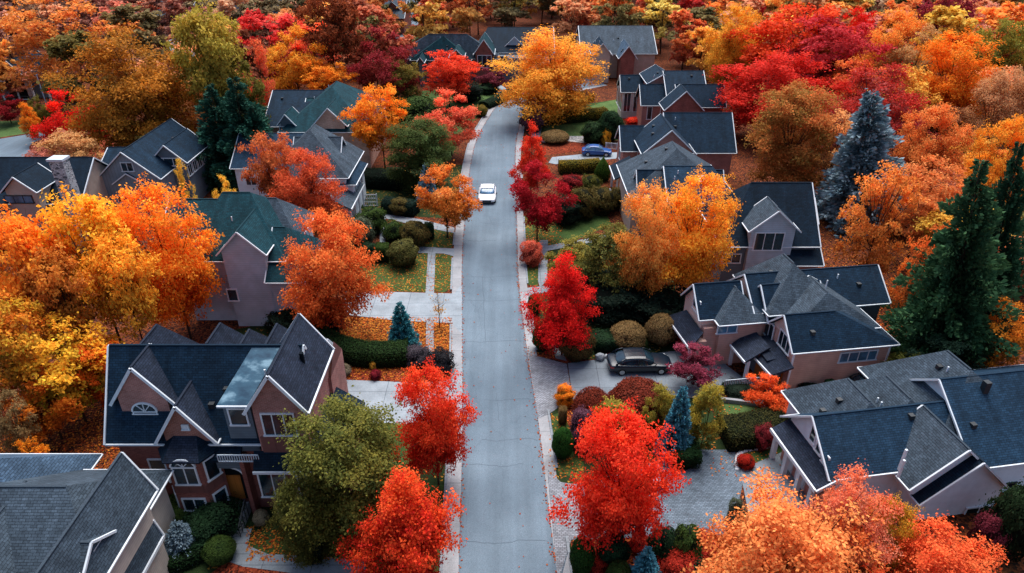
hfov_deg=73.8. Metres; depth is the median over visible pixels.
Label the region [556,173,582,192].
shrub
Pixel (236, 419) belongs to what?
window
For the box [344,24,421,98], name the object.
maple tree
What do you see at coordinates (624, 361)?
dark sedan
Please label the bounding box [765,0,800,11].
woodland tree
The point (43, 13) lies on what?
woodland tree
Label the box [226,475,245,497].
door
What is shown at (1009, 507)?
shrub
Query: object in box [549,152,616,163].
driveway
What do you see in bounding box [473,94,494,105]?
lawn
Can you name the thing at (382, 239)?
path
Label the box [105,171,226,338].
maple tree
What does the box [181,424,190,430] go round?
window
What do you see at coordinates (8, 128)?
lawn
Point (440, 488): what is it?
lawn
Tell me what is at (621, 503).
maple tree
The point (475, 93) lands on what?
shrub
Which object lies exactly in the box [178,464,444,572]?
lawn
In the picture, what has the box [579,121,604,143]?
shrub
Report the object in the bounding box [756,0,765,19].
maple tree
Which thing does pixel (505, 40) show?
dark roof house
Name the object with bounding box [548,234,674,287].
lawn
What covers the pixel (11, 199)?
window
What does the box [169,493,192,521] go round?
shrub
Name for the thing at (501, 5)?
woodland tree
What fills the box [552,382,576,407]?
shrub
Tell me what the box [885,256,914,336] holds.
maple tree
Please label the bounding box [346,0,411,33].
house
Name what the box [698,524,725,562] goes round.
shrub
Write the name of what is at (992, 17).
woodland tree
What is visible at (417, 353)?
shrub
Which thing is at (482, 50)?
hip roof house
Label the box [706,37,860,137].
maple tree
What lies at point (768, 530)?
maple tree
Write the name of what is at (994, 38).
woodland tree
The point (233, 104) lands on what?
conifer tree
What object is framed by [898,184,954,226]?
woodland tree
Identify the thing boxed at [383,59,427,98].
maple tree
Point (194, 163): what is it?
window
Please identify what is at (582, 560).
shrub
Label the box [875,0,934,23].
woodland tree
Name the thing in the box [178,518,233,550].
shrub
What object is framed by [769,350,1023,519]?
white gable house
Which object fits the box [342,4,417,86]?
woodland tree
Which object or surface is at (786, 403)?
shrub
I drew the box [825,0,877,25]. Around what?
woodland tree
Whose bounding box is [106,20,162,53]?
woodland tree
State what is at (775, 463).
driveway
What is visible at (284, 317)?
shrub
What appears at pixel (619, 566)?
shrub
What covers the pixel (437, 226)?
path
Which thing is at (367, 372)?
planting bed
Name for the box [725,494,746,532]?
shrub
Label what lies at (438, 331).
planting bed
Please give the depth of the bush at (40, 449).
45.05 m
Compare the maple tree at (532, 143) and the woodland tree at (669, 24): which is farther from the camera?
the woodland tree at (669, 24)
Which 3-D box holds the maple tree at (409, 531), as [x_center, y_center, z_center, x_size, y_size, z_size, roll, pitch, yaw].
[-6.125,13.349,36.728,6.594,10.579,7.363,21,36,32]
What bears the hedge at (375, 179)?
on the ground at (742, 160)
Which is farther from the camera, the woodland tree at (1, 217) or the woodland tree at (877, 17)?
the woodland tree at (877, 17)
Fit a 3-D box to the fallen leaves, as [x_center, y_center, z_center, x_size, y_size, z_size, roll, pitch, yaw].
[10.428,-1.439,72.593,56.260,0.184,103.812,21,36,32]
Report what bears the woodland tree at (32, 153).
on the ground at (742, 160)
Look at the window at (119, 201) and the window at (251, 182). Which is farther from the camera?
the window at (251, 182)
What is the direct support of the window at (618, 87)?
in the brick house at (647, 96)
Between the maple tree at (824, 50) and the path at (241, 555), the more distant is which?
the maple tree at (824, 50)
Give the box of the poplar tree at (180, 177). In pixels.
[173,156,197,197]
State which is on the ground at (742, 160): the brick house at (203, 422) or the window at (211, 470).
the brick house at (203, 422)
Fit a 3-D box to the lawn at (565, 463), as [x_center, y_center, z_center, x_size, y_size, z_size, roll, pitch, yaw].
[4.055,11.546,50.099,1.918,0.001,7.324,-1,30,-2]
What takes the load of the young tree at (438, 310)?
on the planting bed at (438, 331)
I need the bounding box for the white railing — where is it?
[605,142,617,149]
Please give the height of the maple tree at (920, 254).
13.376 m
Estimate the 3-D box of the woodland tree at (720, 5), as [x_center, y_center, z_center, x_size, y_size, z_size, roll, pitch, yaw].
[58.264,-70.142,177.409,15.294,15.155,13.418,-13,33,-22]
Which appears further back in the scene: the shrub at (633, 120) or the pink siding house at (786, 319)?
the shrub at (633, 120)
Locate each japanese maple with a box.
[663,341,725,387]
[740,371,791,410]
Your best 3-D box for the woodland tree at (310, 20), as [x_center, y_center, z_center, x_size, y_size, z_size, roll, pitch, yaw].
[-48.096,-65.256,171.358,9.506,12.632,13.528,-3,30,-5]
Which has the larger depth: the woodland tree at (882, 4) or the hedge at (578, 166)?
the woodland tree at (882, 4)
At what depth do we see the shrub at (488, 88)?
136.94 m
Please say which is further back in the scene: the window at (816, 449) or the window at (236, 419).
the window at (816, 449)
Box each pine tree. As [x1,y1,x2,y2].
[878,158,1022,365]
[959,141,1023,361]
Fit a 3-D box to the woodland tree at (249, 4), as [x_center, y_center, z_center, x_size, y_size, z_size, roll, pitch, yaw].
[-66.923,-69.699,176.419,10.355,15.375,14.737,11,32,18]
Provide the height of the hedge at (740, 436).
1.727 m
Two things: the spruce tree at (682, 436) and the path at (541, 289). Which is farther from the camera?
the path at (541, 289)
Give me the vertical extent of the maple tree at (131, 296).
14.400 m
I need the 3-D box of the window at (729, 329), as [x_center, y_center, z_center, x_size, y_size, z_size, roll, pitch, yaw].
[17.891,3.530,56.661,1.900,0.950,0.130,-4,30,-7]
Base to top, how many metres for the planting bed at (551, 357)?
0.001 m
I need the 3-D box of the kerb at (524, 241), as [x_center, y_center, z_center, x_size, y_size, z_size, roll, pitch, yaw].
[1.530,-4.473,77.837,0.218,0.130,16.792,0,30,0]
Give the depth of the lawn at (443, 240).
79.49 m
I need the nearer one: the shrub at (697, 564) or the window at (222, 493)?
the shrub at (697, 564)
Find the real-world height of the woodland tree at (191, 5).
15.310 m
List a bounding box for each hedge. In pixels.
[167,541,204,572]
[309,318,407,368]
[364,167,410,191]
[380,196,419,217]
[478,86,519,108]
[545,106,607,123]
[558,158,600,174]
[716,406,788,451]
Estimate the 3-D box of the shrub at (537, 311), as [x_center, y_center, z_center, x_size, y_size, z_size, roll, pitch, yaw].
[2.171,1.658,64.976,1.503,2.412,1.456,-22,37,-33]
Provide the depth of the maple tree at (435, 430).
42.89 m
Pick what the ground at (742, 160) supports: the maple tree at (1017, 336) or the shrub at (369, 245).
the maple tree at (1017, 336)
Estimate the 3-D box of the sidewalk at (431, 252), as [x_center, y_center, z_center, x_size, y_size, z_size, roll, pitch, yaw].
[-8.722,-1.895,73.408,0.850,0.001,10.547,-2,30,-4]
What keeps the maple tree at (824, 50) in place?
on the ground at (742, 160)
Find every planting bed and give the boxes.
[339,317,425,349]
[346,366,422,380]
[434,322,451,350]
[538,350,587,362]
[567,395,672,463]
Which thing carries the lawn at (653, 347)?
on the ground at (742, 160)
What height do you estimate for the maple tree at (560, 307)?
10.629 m
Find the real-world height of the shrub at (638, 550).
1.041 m
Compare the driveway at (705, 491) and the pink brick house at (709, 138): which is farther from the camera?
the pink brick house at (709, 138)
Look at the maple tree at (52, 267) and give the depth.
49.29 m
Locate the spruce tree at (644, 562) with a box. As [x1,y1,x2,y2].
[629,545,661,572]
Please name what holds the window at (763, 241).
in the grey gable house at (774, 219)
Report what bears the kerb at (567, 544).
on the ground at (742, 160)
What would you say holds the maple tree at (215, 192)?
on the ground at (742, 160)
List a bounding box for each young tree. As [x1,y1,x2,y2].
[16,101,41,141]
[430,289,448,326]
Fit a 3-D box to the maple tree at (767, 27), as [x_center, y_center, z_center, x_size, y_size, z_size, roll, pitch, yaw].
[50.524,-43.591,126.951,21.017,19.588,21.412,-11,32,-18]
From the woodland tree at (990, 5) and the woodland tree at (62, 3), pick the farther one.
the woodland tree at (62, 3)
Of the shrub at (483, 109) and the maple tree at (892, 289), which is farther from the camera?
the shrub at (483, 109)
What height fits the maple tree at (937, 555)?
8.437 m
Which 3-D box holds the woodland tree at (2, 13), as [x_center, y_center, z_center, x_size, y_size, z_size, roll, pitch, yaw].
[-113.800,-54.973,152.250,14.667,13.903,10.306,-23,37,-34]
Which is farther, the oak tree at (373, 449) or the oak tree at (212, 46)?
the oak tree at (212, 46)
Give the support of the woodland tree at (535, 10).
on the ground at (742, 160)
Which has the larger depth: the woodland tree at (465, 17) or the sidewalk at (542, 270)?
the woodland tree at (465, 17)
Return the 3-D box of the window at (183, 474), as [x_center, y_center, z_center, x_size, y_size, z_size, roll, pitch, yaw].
[-19.811,11.266,41.270,1.600,2.112,0.130,0,30,0]
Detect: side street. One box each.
[0,133,44,156]
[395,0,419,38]
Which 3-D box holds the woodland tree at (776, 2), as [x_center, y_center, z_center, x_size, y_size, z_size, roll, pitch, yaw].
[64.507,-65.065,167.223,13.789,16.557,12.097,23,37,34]
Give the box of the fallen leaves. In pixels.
[0,197,913,570]
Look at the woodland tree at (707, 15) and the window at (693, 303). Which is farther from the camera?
the woodland tree at (707, 15)
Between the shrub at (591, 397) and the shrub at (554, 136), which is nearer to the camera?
the shrub at (591, 397)
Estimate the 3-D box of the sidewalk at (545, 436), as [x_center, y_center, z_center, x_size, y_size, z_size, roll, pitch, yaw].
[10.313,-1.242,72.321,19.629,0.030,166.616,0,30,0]
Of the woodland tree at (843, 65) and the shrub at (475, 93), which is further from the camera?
the shrub at (475, 93)
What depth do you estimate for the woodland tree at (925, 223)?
67.90 m
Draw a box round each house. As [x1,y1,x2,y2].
[0,50,69,99]
[0,155,110,246]
[0,452,174,572]
[100,118,213,216]
[103,313,364,536]
[163,192,324,325]
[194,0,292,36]
[229,123,367,227]
[266,81,386,167]
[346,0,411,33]
[399,32,525,85]
[485,27,554,67]
[574,25,657,82]
[609,141,729,235]
[615,112,736,182]
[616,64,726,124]
[669,253,900,392]
[701,182,824,281]
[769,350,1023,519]
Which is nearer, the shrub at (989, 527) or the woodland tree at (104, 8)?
the shrub at (989, 527)
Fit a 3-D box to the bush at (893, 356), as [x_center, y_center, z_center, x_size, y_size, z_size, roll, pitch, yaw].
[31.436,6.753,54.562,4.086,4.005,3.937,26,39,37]
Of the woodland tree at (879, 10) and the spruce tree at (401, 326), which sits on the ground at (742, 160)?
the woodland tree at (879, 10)
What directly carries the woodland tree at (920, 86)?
on the ground at (742, 160)
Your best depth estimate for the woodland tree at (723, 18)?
166.22 m
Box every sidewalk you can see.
[425,247,435,293]
[426,320,433,353]
[538,240,547,285]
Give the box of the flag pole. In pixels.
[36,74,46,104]
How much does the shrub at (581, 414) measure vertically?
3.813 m
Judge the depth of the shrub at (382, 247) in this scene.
74.05 m
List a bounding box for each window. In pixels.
[3,195,34,203]
[116,196,138,202]
[119,162,134,171]
[131,402,157,414]
[146,458,165,468]
[161,158,182,166]
[169,459,201,485]
[172,485,180,507]
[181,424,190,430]
[181,498,206,511]
[187,162,193,176]
[191,158,198,172]
[197,156,202,168]
[202,454,222,482]
[212,485,229,501]
[226,289,239,301]
[226,408,250,426]
[245,177,257,185]
[257,475,286,497]
[259,413,297,436]
[477,55,491,67]
[493,56,507,63]
[617,87,619,105]
[622,93,631,111]
[632,93,637,111]
[646,106,652,119]
[691,297,701,314]
[715,326,737,334]
[723,253,741,263]
[752,232,785,250]
[763,324,774,339]
[776,328,789,356]
[807,424,815,445]
[813,441,820,457]
[837,349,878,363]
[963,504,990,514]
[1003,481,1017,488]
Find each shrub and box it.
[0,93,24,122]
[164,519,194,572]
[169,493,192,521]
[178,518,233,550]
[179,491,249,542]
[200,534,236,566]
[252,508,269,526]
[260,307,304,332]
[304,538,324,564]
[319,300,344,330]
[344,363,350,376]
[348,213,376,246]
[354,206,386,235]
[355,241,375,262]
[369,362,375,368]
[369,368,380,380]
[375,242,389,262]
[379,217,403,242]
[385,237,418,267]
[386,93,437,121]
[388,197,412,215]
[399,220,430,246]
[406,344,430,369]
[422,344,457,375]
[424,222,434,238]
[451,81,485,102]
[475,63,508,87]
[475,104,487,116]
[479,82,500,94]
[517,100,548,132]
[518,238,545,267]
[527,293,540,314]
[532,324,549,350]
[540,129,569,144]
[551,427,573,459]
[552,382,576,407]
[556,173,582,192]
[556,194,581,226]
[558,326,595,362]
[558,405,566,424]
[568,404,596,454]
[569,536,595,572]
[570,186,599,220]
[571,386,610,418]
[574,268,647,327]
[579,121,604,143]
[581,173,602,189]
[590,549,608,572]
[591,185,618,217]
[592,328,618,353]
[594,156,610,181]
[595,531,631,568]
[598,110,624,141]
[601,129,611,145]
[605,559,631,572]
[607,375,670,429]
[610,320,647,349]
[611,186,620,209]
[619,281,686,328]
[625,116,637,124]
[628,532,650,555]
[644,313,677,347]
[646,524,675,560]
[655,547,702,572]
[670,438,702,470]
[673,521,702,559]
[683,554,716,572]
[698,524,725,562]
[718,377,753,399]
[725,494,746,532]
[734,453,754,470]
[753,422,773,452]
[763,392,788,414]
[796,382,816,387]
[964,508,1011,563]
[975,476,1023,561]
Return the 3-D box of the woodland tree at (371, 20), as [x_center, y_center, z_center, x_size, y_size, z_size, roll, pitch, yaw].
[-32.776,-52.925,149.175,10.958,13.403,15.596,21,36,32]
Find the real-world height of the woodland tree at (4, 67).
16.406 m
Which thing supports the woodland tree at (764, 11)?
on the ground at (742, 160)
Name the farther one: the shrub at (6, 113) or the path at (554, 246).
the shrub at (6, 113)
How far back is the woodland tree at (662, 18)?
167.63 m
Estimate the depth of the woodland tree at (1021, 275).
62.89 m
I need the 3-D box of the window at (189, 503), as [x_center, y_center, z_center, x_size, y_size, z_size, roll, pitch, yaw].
[-19.811,13.655,42.644,1.600,1.150,0.130,0,30,0]
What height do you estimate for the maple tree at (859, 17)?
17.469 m
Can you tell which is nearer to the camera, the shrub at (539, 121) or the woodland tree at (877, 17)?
the shrub at (539, 121)
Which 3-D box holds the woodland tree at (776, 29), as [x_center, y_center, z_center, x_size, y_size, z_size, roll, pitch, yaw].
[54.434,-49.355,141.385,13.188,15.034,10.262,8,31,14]
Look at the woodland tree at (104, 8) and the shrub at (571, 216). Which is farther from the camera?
the woodland tree at (104, 8)
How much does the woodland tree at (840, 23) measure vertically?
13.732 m
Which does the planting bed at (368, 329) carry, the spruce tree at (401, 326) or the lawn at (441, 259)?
the spruce tree at (401, 326)
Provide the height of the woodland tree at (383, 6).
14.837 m
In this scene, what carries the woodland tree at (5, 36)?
on the ground at (742, 160)
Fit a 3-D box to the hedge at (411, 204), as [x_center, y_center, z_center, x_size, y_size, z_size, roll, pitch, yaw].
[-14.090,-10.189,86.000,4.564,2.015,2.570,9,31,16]
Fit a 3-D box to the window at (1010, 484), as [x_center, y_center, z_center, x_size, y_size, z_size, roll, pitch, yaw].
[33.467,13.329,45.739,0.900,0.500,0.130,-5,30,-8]
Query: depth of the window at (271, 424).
40.24 m
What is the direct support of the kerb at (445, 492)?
on the ground at (742, 160)
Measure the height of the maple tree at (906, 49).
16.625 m
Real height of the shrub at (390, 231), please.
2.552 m
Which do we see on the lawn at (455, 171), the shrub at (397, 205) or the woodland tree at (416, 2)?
the shrub at (397, 205)
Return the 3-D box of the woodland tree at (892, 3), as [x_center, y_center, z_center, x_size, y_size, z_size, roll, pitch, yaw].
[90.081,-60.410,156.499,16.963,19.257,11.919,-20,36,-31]
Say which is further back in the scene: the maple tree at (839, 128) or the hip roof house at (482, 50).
the hip roof house at (482, 50)
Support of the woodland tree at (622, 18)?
on the ground at (742, 160)
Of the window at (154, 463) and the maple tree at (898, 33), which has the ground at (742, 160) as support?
the maple tree at (898, 33)
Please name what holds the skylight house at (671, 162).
on the ground at (742, 160)
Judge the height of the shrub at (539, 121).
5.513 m
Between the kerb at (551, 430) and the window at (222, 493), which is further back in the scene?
the kerb at (551, 430)
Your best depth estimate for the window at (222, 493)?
43.05 m
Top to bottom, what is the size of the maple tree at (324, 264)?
12.993 m
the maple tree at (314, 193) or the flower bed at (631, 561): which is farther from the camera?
the maple tree at (314, 193)
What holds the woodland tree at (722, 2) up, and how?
on the ground at (742, 160)
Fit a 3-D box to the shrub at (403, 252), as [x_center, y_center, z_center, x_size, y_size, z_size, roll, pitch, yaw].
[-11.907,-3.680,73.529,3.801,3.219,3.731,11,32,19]
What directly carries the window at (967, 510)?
in the white gable house at (941, 432)
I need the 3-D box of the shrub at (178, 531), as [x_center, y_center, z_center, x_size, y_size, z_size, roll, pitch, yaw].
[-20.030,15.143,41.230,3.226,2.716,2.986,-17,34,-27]
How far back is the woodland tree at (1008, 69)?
106.89 m
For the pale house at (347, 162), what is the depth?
85.55 m
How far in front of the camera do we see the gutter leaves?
55.97 m
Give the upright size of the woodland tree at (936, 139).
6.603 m
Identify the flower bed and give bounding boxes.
[212,562,287,572]
[571,534,754,572]
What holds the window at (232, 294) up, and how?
in the grey siding house at (256, 229)
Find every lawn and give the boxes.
[0,121,38,136]
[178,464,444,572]
[235,326,333,336]
[248,485,443,571]
[352,165,461,240]
[353,253,427,291]
[364,423,410,463]
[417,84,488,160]
[418,229,452,247]
[434,253,451,291]
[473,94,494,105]
[523,216,610,244]
[527,265,537,285]
[533,293,674,359]
[536,100,622,139]
[543,125,584,135]
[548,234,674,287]
[550,395,729,483]
[551,413,583,478]
[552,214,606,243]
[586,100,617,112]
[713,403,781,462]
[723,404,760,414]
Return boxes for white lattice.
[362,193,377,205]
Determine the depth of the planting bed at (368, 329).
63.24 m
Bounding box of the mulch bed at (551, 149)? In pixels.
[543,142,587,154]
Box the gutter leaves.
[458,113,556,572]
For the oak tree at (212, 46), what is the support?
on the ground at (742, 160)
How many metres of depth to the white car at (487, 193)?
89.29 m
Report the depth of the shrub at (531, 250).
73.00 m
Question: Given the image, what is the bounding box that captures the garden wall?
[722,397,761,406]
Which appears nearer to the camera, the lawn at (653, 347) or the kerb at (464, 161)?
the lawn at (653, 347)
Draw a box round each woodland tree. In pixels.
[0,0,31,38]
[0,4,15,59]
[0,9,34,58]
[0,38,17,95]
[0,214,17,274]
[6,0,47,29]
[24,128,97,156]
[31,128,104,159]
[32,4,67,47]
[36,26,117,110]
[52,0,100,23]
[56,18,104,62]
[67,0,136,36]
[68,41,147,92]
[91,0,134,49]
[98,2,170,60]
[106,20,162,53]
[121,0,183,47]
[131,0,175,44]
[131,60,178,86]
[145,40,241,129]
[161,0,211,34]
[167,15,215,42]
[179,0,244,19]
[193,21,248,64]
[194,0,228,11]
[211,0,257,36]
[219,28,267,90]
[229,0,269,36]
[231,13,279,75]
[237,8,301,77]
[250,0,293,30]
[266,6,304,43]
[269,11,318,55]
[284,20,341,67]
[286,0,307,20]
[299,0,327,22]
[304,2,330,24]
[341,15,390,66]
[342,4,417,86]
[343,0,391,41]
[366,0,406,36]
[381,4,392,10]
[396,0,449,37]
[407,0,436,23]
[410,0,456,31]
[440,0,464,27]
[451,0,488,35]
[453,0,497,34]
[476,0,498,18]
[479,0,510,23]
[492,0,536,26]
[498,0,538,26]
[516,0,566,23]
[537,0,584,23]
[548,0,600,38]
[556,0,597,26]
[587,0,647,24]
[591,0,645,24]
[593,0,642,24]
[636,0,674,27]
[641,0,678,43]
[642,0,690,53]
[664,6,726,57]
[666,8,712,69]
[670,0,706,33]
[683,26,719,72]
[700,0,726,16]
[704,0,743,26]
[707,11,738,31]
[726,0,775,47]
[740,0,801,20]
[753,9,792,81]
[754,0,805,49]
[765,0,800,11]
[795,1,851,38]
[796,0,854,32]
[811,17,844,55]
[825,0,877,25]
[829,57,900,110]
[836,0,875,10]
[840,0,875,16]
[860,9,923,52]
[867,63,943,153]
[869,0,924,13]
[871,0,886,9]
[872,0,938,45]
[872,9,916,41]
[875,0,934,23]
[878,0,889,9]
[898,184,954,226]
[904,133,958,156]
[909,3,978,76]
[911,202,1013,247]
[913,105,968,166]
[934,0,991,26]
[934,168,963,196]
[939,47,986,100]
[948,134,1009,166]
[955,0,1012,35]
[959,0,994,42]
[969,1,1021,37]
[970,64,1020,118]
[974,0,1023,55]
[975,12,1023,67]
[988,140,1022,173]
[998,235,1023,291]
[1001,34,1023,70]
[1003,207,1023,237]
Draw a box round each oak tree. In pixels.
[0,0,116,104]
[38,21,204,153]
[159,0,251,105]
[213,53,270,124]
[260,471,340,569]
[268,385,420,564]
[291,0,367,68]
[479,23,609,127]
[739,73,846,189]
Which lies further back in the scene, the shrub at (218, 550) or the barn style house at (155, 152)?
the barn style house at (155, 152)
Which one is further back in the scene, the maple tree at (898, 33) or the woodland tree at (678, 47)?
the woodland tree at (678, 47)
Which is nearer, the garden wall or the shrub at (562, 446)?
the shrub at (562, 446)
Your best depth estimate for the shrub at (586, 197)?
82.98 m
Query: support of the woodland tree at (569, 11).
on the ground at (742, 160)
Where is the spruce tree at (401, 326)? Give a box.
[387,301,421,346]
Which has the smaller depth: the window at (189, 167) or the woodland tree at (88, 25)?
the window at (189, 167)
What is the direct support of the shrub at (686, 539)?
on the flower bed at (631, 561)
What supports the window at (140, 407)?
in the brick house at (203, 422)
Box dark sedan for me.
[606,347,671,375]
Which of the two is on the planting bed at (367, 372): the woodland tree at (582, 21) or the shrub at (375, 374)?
the shrub at (375, 374)
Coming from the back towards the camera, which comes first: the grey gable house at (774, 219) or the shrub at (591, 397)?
the grey gable house at (774, 219)
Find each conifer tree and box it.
[194,83,246,190]
[206,76,273,189]
[226,104,272,181]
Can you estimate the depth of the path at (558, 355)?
59.50 m
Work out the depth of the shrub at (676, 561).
39.57 m
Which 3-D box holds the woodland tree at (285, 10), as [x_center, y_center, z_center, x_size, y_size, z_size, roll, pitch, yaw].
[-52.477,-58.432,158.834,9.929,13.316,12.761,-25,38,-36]
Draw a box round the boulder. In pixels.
[595,353,604,360]
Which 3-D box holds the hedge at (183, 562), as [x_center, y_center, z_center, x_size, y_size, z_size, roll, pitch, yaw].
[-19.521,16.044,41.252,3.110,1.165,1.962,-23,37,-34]
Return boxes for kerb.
[439,465,447,572]
[449,324,451,358]
[450,258,452,288]
[459,143,468,191]
[523,217,527,282]
[547,409,557,467]
[565,536,571,572]
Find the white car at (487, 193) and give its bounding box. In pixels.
[477,184,496,202]
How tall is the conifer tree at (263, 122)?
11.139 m
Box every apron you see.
[528,353,571,418]
[548,470,581,572]
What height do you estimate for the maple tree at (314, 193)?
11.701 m
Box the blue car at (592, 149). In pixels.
[582,144,611,156]
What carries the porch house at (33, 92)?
on the ground at (742, 160)
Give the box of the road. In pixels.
[459,78,604,572]
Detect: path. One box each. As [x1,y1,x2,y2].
[230,528,365,572]
[380,218,384,241]
[384,214,453,232]
[418,247,453,255]
[527,286,553,294]
[531,127,541,136]
[547,235,604,250]
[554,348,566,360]
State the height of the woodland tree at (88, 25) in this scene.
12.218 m
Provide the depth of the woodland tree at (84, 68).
124.96 m
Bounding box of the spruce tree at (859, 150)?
[814,88,908,240]
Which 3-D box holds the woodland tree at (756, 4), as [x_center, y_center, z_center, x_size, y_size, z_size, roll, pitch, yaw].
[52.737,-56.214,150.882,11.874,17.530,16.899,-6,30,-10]
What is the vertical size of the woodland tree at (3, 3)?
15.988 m
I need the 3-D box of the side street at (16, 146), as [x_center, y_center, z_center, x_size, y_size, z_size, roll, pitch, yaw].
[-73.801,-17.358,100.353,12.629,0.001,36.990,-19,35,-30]
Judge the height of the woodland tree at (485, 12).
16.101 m
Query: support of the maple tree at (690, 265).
on the ground at (742, 160)
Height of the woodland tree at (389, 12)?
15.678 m
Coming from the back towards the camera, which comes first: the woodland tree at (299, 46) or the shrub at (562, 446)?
the woodland tree at (299, 46)
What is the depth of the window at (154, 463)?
42.94 m
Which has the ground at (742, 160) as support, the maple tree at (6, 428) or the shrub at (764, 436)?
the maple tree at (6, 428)
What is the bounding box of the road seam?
[464,183,548,543]
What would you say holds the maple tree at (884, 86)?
on the ground at (742, 160)
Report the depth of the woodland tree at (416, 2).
185.93 m
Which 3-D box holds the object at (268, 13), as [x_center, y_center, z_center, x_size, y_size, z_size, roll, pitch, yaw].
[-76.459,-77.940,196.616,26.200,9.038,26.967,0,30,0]
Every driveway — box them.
[347,285,461,333]
[347,366,461,433]
[548,450,742,572]
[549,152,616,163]
[568,351,742,398]
[741,453,805,516]
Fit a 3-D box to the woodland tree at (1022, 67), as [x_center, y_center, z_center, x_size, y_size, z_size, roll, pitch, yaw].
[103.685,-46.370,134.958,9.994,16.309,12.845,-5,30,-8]
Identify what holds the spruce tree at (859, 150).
on the ground at (742, 160)
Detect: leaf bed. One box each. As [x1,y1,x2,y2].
[0,393,119,468]
[29,135,113,157]
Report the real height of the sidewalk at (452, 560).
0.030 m
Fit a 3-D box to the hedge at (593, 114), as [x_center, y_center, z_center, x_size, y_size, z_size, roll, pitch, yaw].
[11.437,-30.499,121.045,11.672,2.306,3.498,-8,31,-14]
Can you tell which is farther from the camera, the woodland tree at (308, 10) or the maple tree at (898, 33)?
the woodland tree at (308, 10)
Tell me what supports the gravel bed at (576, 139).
on the ground at (742, 160)
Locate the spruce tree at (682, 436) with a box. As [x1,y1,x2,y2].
[653,385,694,468]
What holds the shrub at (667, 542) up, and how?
on the flower bed at (631, 561)
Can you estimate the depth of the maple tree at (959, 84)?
103.03 m
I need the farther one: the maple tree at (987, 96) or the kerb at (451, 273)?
the maple tree at (987, 96)
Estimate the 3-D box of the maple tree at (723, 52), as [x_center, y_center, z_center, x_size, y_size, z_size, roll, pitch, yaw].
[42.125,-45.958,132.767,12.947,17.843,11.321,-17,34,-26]
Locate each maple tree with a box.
[0,199,81,353]
[0,290,62,414]
[0,305,125,421]
[0,357,91,446]
[2,68,32,94]
[9,238,103,351]
[21,88,110,150]
[26,181,149,343]
[27,93,54,130]
[62,335,118,406]
[75,221,164,339]
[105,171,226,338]
[211,173,236,197]
[234,129,303,200]
[242,29,275,113]
[261,19,327,89]
[266,146,352,236]
[276,204,394,332]
[297,57,357,89]
[333,461,467,572]
[337,82,410,168]
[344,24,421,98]
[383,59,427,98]
[388,354,481,484]
[408,87,482,155]
[413,160,483,237]
[421,48,482,106]
[507,114,550,192]
[508,157,580,240]
[518,248,600,356]
[546,396,691,554]
[602,176,685,297]
[651,164,745,289]
[680,467,893,572]
[699,2,765,85]
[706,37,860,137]
[716,2,856,83]
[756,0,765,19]
[782,10,897,91]
[789,46,857,103]
[793,458,905,572]
[799,58,931,155]
[801,102,869,188]
[829,152,930,274]
[843,4,880,59]
[851,5,930,78]
[856,492,924,572]
[857,509,1008,572]
[875,22,948,92]
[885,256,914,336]
[886,153,966,260]
[889,101,977,186]
[889,214,958,326]
[896,26,1012,128]
[913,0,982,58]
[956,61,1023,158]
[956,113,1023,207]
[960,15,1023,95]
[963,295,1023,368]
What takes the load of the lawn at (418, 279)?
on the ground at (742, 160)
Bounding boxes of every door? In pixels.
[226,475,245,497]
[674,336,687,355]
[754,354,762,380]
[782,452,793,473]
[794,469,805,490]
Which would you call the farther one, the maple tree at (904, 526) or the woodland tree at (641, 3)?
the woodland tree at (641, 3)
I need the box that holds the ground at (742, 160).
[0,0,1023,572]
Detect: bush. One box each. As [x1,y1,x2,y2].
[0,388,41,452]
[13,436,49,452]
[540,234,609,288]
[571,222,638,294]
[590,395,641,446]
[641,380,675,440]
[689,379,726,449]
[882,351,919,361]
[904,332,992,369]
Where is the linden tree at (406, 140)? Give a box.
[381,113,460,193]
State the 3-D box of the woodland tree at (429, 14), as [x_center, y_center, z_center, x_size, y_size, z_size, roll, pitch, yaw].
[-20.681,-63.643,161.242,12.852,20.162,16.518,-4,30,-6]
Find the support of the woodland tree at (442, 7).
on the ground at (742, 160)
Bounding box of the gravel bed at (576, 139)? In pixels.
[568,136,583,142]
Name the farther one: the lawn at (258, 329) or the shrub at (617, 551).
the lawn at (258, 329)
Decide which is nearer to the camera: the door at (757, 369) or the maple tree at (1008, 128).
the door at (757, 369)
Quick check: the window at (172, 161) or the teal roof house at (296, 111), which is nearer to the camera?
the window at (172, 161)
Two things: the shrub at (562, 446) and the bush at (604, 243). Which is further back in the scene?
the bush at (604, 243)
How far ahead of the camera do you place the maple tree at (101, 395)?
49.18 m
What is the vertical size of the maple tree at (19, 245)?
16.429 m
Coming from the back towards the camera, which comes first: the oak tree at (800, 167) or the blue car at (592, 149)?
the blue car at (592, 149)
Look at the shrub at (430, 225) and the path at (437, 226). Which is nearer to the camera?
the shrub at (430, 225)
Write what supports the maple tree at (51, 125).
on the ground at (742, 160)
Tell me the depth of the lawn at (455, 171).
91.98 m
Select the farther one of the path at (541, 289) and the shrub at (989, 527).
the path at (541, 289)
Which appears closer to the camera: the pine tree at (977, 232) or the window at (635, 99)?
the pine tree at (977, 232)

